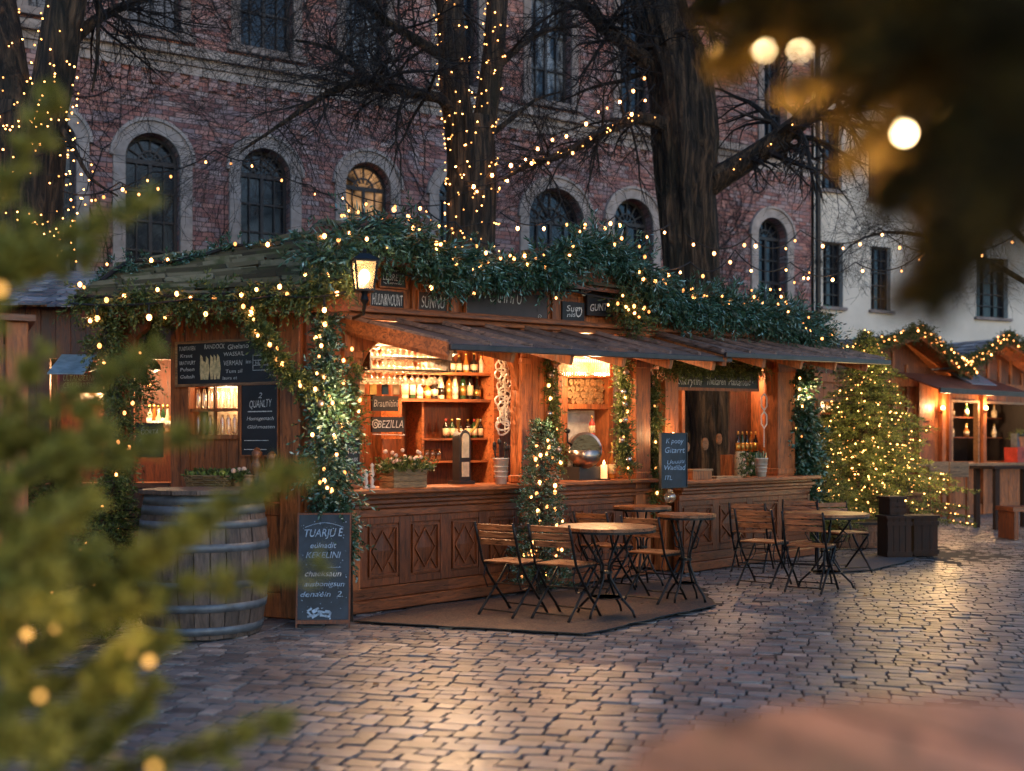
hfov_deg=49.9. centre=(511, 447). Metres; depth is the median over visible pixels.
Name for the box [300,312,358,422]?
garland
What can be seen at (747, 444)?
bottle
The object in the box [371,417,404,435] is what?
chalk sign
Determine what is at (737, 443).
bottle
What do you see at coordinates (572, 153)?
string lights
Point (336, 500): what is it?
garland
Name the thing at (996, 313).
window
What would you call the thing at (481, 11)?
window
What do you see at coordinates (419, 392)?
bottle
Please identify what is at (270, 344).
string lights
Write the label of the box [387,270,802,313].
string lights
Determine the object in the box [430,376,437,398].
bottle
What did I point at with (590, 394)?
split log
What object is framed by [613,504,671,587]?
bistro table
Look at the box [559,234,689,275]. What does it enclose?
string lights
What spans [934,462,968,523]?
wooden chair
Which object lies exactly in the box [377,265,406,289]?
chalk sign
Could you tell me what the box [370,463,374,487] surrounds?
turned candlestick
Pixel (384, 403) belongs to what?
chalk sign
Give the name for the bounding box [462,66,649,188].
string lights
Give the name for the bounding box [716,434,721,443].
wooden disc
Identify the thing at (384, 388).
price card
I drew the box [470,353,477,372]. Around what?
bottle
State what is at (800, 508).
bistro chair
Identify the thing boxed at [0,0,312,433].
bare tree
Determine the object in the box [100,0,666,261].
bare tree
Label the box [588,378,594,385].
split log
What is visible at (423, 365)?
bottle
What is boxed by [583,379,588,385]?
split log
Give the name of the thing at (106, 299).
string lights
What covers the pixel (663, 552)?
bistro chair
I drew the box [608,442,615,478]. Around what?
bottle
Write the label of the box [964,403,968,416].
bottle
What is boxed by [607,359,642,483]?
garland
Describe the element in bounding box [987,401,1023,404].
window frame
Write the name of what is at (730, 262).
string lights
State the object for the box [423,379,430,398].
bottle
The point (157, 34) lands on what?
window
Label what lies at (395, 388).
price card
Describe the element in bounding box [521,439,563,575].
fairy lights
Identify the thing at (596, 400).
split log
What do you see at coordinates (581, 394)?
split log
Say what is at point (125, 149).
window
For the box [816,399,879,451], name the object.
window frame
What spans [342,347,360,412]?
string lights
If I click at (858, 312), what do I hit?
plaster building
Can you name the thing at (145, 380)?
garland
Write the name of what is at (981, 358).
garland
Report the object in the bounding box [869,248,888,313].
window
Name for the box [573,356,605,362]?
fringed lamp
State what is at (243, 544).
barrel
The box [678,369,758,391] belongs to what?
chalk sign
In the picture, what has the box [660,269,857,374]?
garland
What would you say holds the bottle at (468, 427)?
on the market stall
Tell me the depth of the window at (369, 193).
21.83 m
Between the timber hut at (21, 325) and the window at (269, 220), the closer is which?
the timber hut at (21, 325)
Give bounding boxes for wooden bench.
[996,505,1023,539]
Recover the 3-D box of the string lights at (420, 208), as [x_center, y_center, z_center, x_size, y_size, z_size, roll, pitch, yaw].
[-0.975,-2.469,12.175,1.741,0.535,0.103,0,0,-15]
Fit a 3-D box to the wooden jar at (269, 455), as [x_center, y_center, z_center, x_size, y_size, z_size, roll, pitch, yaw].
[-1.945,0.188,8.916,0.110,0.330,0.107,0,0,0]
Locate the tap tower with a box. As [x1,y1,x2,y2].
[448,418,479,483]
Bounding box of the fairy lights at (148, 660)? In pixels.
[0,284,158,770]
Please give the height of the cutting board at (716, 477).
0.022 m
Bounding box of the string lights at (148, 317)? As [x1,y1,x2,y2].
[70,291,346,321]
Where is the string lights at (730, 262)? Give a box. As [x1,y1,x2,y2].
[690,250,909,280]
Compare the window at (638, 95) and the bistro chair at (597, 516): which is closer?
the bistro chair at (597, 516)
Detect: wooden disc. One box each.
[701,438,708,449]
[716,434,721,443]
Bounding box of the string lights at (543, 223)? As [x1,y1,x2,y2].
[500,211,669,237]
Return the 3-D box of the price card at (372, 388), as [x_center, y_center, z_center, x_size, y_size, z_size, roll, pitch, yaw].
[-1.328,-0.568,10.508,0.010,0.115,0.080,0,0,44]
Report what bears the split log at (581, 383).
on the split log
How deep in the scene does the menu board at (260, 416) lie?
9.16 m
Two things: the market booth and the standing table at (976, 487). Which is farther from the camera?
the standing table at (976, 487)
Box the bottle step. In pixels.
[720,455,748,475]
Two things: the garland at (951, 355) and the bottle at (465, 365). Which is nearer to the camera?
the bottle at (465, 365)
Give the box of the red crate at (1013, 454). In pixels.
[1004,447,1023,461]
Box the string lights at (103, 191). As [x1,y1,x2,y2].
[60,177,165,201]
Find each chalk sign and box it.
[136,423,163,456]
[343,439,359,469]
[360,395,397,410]
[367,288,404,307]
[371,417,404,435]
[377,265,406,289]
[416,290,447,310]
[463,287,548,318]
[561,301,583,320]
[581,289,619,316]
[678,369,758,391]
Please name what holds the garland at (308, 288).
attached to the market stall
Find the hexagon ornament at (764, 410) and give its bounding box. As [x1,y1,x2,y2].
[761,393,766,428]
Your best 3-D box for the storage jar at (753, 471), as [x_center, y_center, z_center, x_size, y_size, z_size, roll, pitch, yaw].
[3.127,0.204,14.194,0.150,0.300,0.150,0,0,0]
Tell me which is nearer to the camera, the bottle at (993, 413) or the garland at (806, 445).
the garland at (806, 445)
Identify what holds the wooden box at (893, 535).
on the floor mat at (875, 560)
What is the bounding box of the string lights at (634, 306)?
[616,294,649,317]
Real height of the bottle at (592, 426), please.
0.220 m
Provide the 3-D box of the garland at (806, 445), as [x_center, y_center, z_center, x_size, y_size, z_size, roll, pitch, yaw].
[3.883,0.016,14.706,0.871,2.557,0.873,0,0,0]
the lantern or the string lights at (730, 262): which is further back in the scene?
the string lights at (730, 262)
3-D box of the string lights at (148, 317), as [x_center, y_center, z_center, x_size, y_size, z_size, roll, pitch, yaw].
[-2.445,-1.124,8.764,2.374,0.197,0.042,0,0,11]
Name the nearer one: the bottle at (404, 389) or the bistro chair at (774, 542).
the bistro chair at (774, 542)
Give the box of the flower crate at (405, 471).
[363,448,436,487]
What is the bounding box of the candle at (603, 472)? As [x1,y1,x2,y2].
[598,461,610,479]
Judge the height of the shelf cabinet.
2.542 m
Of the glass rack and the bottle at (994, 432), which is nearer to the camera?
the glass rack
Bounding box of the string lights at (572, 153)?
[465,84,654,192]
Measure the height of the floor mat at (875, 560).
0.010 m
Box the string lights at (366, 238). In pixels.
[320,205,455,276]
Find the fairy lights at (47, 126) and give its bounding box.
[0,6,92,363]
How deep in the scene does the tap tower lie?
10.61 m
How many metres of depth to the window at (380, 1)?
21.83 m
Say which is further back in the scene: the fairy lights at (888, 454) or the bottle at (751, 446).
the fairy lights at (888, 454)
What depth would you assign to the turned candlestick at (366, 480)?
9.38 m
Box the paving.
[0,512,1023,770]
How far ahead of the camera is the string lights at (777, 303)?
13.61 m
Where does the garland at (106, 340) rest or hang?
attached to the market stall
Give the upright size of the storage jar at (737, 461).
0.310 m
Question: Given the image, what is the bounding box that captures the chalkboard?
[659,433,687,488]
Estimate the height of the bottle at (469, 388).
0.310 m
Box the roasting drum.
[561,428,601,479]
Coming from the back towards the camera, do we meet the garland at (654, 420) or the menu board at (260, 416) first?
the garland at (654, 420)
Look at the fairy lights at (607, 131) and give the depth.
16.08 m
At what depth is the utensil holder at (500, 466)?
10.57 m
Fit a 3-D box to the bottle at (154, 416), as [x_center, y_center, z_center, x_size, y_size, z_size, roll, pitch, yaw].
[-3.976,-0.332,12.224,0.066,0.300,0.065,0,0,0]
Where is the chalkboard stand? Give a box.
[295,513,352,627]
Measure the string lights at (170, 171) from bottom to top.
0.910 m
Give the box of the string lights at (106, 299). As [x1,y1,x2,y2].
[78,274,337,302]
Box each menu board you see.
[175,338,277,386]
[240,383,279,456]
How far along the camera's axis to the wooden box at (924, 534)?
14.26 m
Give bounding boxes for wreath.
[736,451,755,476]
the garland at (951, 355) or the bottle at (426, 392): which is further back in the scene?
the garland at (951, 355)
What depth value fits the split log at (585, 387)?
12.15 m
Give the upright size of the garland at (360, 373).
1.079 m
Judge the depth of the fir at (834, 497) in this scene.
15.17 m
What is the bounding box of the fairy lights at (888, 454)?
[824,332,972,524]
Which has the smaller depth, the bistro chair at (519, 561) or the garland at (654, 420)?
the bistro chair at (519, 561)
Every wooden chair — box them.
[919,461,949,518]
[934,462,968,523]
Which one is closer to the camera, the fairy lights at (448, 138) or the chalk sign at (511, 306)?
the chalk sign at (511, 306)
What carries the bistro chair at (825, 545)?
on the paving
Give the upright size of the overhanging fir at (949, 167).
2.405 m
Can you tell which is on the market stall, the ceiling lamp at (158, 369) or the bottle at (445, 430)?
the bottle at (445, 430)
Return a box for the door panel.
[914,404,938,505]
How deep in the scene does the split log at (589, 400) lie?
12.21 m
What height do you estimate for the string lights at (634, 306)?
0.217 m
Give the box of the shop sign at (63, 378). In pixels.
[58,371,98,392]
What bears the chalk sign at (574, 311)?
attached to the market stall
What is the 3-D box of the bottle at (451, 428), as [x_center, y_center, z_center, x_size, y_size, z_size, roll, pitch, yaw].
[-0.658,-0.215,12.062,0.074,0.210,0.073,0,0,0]
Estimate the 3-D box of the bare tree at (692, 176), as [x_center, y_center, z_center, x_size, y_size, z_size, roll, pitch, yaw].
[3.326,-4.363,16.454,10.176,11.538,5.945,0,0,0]
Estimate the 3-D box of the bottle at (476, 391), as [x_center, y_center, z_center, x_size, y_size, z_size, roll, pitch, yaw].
[-0.392,-0.678,12.311,0.089,0.270,0.087,0,0,0]
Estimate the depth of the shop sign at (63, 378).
11.62 m
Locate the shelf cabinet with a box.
[558,357,612,477]
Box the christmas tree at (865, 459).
[809,328,981,528]
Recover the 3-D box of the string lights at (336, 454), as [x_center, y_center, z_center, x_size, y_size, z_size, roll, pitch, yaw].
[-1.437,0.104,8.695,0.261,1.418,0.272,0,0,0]
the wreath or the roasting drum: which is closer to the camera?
the roasting drum
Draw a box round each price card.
[360,383,364,394]
[369,383,376,393]
[381,383,388,393]
[393,383,398,393]
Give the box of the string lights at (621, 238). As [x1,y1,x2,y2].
[568,222,692,290]
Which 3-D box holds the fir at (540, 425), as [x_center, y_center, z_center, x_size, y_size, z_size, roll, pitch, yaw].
[0.280,0.550,10.514,0.735,1.700,0.787,0,0,0]
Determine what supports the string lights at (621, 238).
attached to the garland at (586, 249)
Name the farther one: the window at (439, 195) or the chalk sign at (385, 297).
the window at (439, 195)
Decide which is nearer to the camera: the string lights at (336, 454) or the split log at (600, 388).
the string lights at (336, 454)
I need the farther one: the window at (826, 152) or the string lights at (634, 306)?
the window at (826, 152)
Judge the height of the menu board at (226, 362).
0.391 m
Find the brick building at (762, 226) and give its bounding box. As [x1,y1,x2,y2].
[16,0,821,311]
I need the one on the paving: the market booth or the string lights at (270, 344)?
the market booth
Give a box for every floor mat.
[354,577,715,634]
[816,553,915,573]
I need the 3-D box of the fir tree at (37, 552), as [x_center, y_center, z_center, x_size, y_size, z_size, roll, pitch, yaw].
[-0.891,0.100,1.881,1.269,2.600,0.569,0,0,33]
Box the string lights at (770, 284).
[743,262,811,299]
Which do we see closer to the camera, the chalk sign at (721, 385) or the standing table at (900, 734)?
the standing table at (900, 734)
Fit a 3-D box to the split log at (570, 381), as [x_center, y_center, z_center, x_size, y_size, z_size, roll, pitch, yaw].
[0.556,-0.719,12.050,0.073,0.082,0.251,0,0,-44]
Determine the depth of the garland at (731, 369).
13.16 m
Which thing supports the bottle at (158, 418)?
in the market booth
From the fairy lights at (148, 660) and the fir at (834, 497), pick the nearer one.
the fairy lights at (148, 660)
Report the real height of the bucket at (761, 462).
0.321 m
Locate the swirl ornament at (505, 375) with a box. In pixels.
[494,360,510,435]
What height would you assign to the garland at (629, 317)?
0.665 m
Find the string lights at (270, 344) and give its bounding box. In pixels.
[241,304,316,391]
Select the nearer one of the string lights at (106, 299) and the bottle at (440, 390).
the string lights at (106, 299)
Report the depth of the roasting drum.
11.58 m
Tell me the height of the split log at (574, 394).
0.087 m
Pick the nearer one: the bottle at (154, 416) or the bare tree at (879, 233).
the bottle at (154, 416)
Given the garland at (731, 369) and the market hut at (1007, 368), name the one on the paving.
the market hut at (1007, 368)
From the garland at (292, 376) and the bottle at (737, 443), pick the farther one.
the bottle at (737, 443)
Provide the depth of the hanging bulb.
1.15 m
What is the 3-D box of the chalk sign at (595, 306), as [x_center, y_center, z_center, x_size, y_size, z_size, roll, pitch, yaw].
[0.940,-1.545,11.654,0.042,0.312,0.670,0,0,44]
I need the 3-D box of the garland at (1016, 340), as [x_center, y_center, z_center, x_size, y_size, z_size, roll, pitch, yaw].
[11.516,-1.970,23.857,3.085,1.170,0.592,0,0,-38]
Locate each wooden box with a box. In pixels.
[688,469,712,479]
[875,514,913,556]
[876,496,906,514]
[897,492,923,513]
[905,514,939,555]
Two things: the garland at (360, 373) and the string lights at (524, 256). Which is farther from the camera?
the string lights at (524, 256)
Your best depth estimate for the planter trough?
15.40 m
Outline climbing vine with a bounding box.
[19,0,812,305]
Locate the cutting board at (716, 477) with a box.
[712,476,741,478]
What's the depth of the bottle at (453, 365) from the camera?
12.03 m
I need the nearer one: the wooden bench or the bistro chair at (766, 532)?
the bistro chair at (766, 532)
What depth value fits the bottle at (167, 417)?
12.22 m
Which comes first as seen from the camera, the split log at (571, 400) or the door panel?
the split log at (571, 400)
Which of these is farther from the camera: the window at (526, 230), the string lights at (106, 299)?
the window at (526, 230)
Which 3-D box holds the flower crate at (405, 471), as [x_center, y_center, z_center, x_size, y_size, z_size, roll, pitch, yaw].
[-0.952,0.175,9.797,0.465,0.346,0.708,0,0,44]
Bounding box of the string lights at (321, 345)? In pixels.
[314,322,326,378]
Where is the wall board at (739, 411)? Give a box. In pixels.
[728,391,750,475]
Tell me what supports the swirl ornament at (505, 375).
hanging from the market stall
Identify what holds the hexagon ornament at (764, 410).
hanging from the market stall
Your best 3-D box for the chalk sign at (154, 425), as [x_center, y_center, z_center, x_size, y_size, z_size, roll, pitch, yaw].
[-3.844,-0.085,11.668,0.282,0.363,0.034,0,0,-6]
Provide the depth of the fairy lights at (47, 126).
12.65 m
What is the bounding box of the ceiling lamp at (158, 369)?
[149,364,160,372]
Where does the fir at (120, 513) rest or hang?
on the paving
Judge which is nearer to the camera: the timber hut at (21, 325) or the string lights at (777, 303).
the timber hut at (21, 325)
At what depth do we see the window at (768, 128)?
27.09 m
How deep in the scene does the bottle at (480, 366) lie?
12.36 m
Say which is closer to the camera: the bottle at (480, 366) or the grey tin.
the bottle at (480, 366)
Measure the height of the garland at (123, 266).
0.902 m
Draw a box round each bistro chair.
[474,521,547,618]
[527,523,601,622]
[572,511,636,593]
[620,515,686,604]
[728,502,774,572]
[733,508,791,588]
[781,499,818,568]
[781,511,838,594]
[815,501,872,572]
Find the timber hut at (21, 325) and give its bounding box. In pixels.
[0,313,35,649]
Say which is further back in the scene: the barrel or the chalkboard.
the chalkboard
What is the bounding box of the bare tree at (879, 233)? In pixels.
[746,158,1023,320]
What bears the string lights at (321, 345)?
attached to the garland at (325, 363)
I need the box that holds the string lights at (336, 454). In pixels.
[311,372,345,492]
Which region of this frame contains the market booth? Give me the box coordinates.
[0,271,170,570]
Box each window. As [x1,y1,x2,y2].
[17,0,85,19]
[61,108,92,306]
[109,117,195,265]
[113,0,195,44]
[226,133,304,243]
[227,0,307,63]
[332,148,403,222]
[333,0,398,80]
[426,163,446,241]
[427,0,485,94]
[517,175,594,257]
[520,0,583,112]
[603,186,660,272]
[610,0,645,124]
[749,206,796,305]
[755,8,793,151]
[821,123,846,193]
[821,242,847,310]
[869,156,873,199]
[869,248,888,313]
[974,260,1012,321]
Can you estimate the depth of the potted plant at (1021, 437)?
23.63 m
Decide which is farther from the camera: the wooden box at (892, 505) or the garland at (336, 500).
the wooden box at (892, 505)
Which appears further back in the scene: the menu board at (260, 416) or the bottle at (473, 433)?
the bottle at (473, 433)
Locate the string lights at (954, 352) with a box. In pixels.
[924,332,977,372]
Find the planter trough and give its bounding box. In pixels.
[819,519,876,547]
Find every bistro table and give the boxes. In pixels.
[558,522,655,618]
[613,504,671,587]
[656,512,715,602]
[783,510,869,589]
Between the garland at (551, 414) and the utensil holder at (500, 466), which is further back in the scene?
the garland at (551, 414)
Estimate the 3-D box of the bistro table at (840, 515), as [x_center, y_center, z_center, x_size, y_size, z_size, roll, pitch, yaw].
[3.138,1.020,10.999,0.836,0.744,0.840,0,0,-17]
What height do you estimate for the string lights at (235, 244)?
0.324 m
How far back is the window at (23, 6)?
18.59 m
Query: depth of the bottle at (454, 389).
12.04 m
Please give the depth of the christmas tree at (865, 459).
16.35 m
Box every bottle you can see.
[147,405,151,422]
[152,405,155,422]
[155,405,160,422]
[160,405,165,429]
[165,405,169,431]
[401,375,408,397]
[409,375,415,398]
[415,378,422,398]
[421,354,426,369]
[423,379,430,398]
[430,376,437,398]
[438,375,443,398]
[443,419,448,437]
[446,376,451,398]
[449,419,454,437]
[451,357,455,371]
[452,376,457,398]
[456,355,461,371]
[460,376,465,398]
[463,353,468,371]
[465,419,470,436]
[467,371,472,398]
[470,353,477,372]
[471,419,476,437]
[473,376,480,398]
[477,419,482,437]
[478,355,483,372]
[589,416,594,434]
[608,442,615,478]
[736,431,739,450]
[740,431,744,450]
[745,431,748,452]
[749,432,753,451]
[753,432,757,451]
[963,423,968,436]
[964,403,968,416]
[991,405,996,417]
[992,424,996,436]
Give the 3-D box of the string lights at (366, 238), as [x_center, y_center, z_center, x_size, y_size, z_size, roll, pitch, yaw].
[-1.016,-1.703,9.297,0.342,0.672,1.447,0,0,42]
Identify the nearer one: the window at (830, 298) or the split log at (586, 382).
the split log at (586, 382)
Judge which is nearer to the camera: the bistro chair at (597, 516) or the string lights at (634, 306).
the bistro chair at (597, 516)
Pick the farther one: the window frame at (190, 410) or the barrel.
the window frame at (190, 410)
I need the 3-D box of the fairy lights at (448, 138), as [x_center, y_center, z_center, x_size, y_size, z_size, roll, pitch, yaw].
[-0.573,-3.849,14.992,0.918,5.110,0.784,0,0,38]
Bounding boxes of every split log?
[568,378,572,385]
[568,384,574,391]
[568,398,574,403]
[571,391,576,397]
[573,378,583,385]
[577,385,587,392]
[579,391,584,397]
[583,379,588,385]
[585,398,591,403]
[587,391,592,397]
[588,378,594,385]
[593,398,599,403]
[595,385,603,391]
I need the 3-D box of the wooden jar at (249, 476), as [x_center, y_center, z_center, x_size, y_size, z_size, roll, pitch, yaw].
[-2.143,0.283,8.961,0.100,0.140,0.098,0,0,0]
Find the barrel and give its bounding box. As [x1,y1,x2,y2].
[137,486,268,640]
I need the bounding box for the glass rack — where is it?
[362,344,450,373]
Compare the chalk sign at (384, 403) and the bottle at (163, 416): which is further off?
the bottle at (163, 416)
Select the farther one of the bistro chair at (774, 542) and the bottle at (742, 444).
the bottle at (742, 444)
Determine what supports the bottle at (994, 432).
on the market hut at (1007, 368)
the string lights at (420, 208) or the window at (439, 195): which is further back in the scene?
the window at (439, 195)
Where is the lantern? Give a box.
[349,248,379,319]
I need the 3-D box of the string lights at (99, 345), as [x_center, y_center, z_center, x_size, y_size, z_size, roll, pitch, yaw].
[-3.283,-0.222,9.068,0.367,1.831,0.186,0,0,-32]
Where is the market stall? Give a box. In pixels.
[76,212,890,618]
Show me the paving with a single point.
(492, 708)
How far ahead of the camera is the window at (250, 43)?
20.85 m
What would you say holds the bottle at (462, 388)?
on the market stall
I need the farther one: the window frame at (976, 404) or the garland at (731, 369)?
the window frame at (976, 404)
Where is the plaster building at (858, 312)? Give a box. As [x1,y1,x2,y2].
[811,51,1023,342]
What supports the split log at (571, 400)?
in the shelf cabinet
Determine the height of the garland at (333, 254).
1.139 m
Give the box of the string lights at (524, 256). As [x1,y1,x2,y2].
[485,251,544,264]
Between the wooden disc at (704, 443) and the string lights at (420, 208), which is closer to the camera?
the string lights at (420, 208)
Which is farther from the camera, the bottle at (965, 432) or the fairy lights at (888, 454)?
the bottle at (965, 432)
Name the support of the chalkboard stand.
on the paving
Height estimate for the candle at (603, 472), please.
0.210 m
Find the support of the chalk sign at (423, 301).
attached to the market stall
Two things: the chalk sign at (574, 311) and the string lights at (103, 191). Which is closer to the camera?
the chalk sign at (574, 311)
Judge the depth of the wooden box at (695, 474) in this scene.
12.52 m
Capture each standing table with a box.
[626,698,1023,770]
[970,465,1023,529]
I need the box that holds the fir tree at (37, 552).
[0,74,334,770]
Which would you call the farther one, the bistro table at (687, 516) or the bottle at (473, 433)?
the bottle at (473, 433)
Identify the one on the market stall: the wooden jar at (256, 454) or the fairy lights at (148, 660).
the wooden jar at (256, 454)
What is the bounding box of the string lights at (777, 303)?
[703,289,822,339]
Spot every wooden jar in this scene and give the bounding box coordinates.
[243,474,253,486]
[251,447,262,482]
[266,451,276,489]
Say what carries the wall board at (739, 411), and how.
on the market stall
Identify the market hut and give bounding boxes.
[797,334,1023,519]
[932,339,1023,515]
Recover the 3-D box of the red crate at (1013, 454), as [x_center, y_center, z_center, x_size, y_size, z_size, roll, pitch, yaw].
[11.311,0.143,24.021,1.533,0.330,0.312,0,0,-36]
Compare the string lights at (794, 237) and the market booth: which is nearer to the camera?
the market booth
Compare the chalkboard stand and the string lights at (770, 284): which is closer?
the chalkboard stand
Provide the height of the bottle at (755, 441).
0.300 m
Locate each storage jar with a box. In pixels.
[734,451,745,475]
[749,452,757,475]
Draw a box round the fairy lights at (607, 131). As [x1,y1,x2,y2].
[503,115,792,180]
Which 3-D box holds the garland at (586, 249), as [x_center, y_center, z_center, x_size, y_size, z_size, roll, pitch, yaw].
[1.189,-1.851,11.636,3.090,1.293,0.917,0,0,-45]
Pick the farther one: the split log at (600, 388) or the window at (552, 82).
the window at (552, 82)
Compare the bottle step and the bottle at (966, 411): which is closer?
the bottle step
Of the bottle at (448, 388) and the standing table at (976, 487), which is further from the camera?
the standing table at (976, 487)
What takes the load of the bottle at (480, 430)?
on the market stall
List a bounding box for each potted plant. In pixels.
[227,467,251,486]
[1007,428,1023,446]
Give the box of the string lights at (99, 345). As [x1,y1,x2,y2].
[88,319,133,475]
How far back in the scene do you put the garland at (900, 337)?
20.78 m
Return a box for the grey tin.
[1011,433,1021,446]
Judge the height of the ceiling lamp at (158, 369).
0.125 m
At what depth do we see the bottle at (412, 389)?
11.59 m
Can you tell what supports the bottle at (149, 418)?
in the market booth
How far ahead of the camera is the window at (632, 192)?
25.03 m
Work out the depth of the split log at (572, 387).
12.00 m
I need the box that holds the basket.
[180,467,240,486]
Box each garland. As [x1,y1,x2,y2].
[52,256,374,336]
[74,290,152,545]
[88,215,311,283]
[125,316,183,420]
[235,286,330,416]
[276,190,492,312]
[286,373,381,581]
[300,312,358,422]
[336,345,374,462]
[418,234,567,305]
[520,205,712,337]
[537,359,572,477]
[598,283,667,342]
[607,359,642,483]
[647,365,670,518]
[654,359,773,386]
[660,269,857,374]
[788,363,831,526]
[808,318,930,370]
[918,321,987,380]
[948,329,1014,377]
[1004,326,1023,357]
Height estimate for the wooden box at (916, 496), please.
0.755 m
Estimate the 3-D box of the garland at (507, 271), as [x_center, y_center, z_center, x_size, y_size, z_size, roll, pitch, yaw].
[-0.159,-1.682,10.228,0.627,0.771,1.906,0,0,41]
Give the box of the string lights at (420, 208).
[344,200,499,247]
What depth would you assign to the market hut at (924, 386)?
21.98 m
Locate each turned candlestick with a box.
[362,469,369,488]
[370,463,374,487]
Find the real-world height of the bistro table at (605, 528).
0.744 m
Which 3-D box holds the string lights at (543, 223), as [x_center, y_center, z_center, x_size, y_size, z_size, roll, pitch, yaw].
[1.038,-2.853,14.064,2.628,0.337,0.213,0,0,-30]
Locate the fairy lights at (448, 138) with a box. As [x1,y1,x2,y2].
[433,3,507,251]
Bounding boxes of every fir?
[3,460,125,647]
[65,475,141,633]
[504,417,577,593]
[677,0,1023,336]
[810,418,867,542]
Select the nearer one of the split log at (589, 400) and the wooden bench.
the split log at (589, 400)
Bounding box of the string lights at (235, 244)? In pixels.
[106,242,269,265]
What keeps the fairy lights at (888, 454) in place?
attached to the christmas tree at (865, 459)
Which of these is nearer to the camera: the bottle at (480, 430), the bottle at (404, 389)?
the bottle at (404, 389)
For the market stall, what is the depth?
10.60 m
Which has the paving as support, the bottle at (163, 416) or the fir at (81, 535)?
the fir at (81, 535)
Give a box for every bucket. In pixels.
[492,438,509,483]
[754,451,767,476]
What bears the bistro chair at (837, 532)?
on the floor mat at (875, 560)
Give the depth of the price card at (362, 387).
10.41 m
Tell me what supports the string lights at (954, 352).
attached to the garland at (951, 355)
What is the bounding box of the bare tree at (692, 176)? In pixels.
[382,0,909,475]
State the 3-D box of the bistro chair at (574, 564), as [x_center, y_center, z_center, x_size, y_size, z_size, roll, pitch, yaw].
[0.430,1.002,9.030,0.424,0.786,0.495,0,0,36]
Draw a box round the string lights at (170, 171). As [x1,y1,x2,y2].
[75,150,439,211]
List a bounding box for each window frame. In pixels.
[185,385,239,438]
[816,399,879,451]
[952,400,979,462]
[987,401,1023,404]
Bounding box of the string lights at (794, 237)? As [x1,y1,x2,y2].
[684,229,905,254]
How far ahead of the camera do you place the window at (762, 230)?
27.06 m
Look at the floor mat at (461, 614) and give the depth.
9.29 m

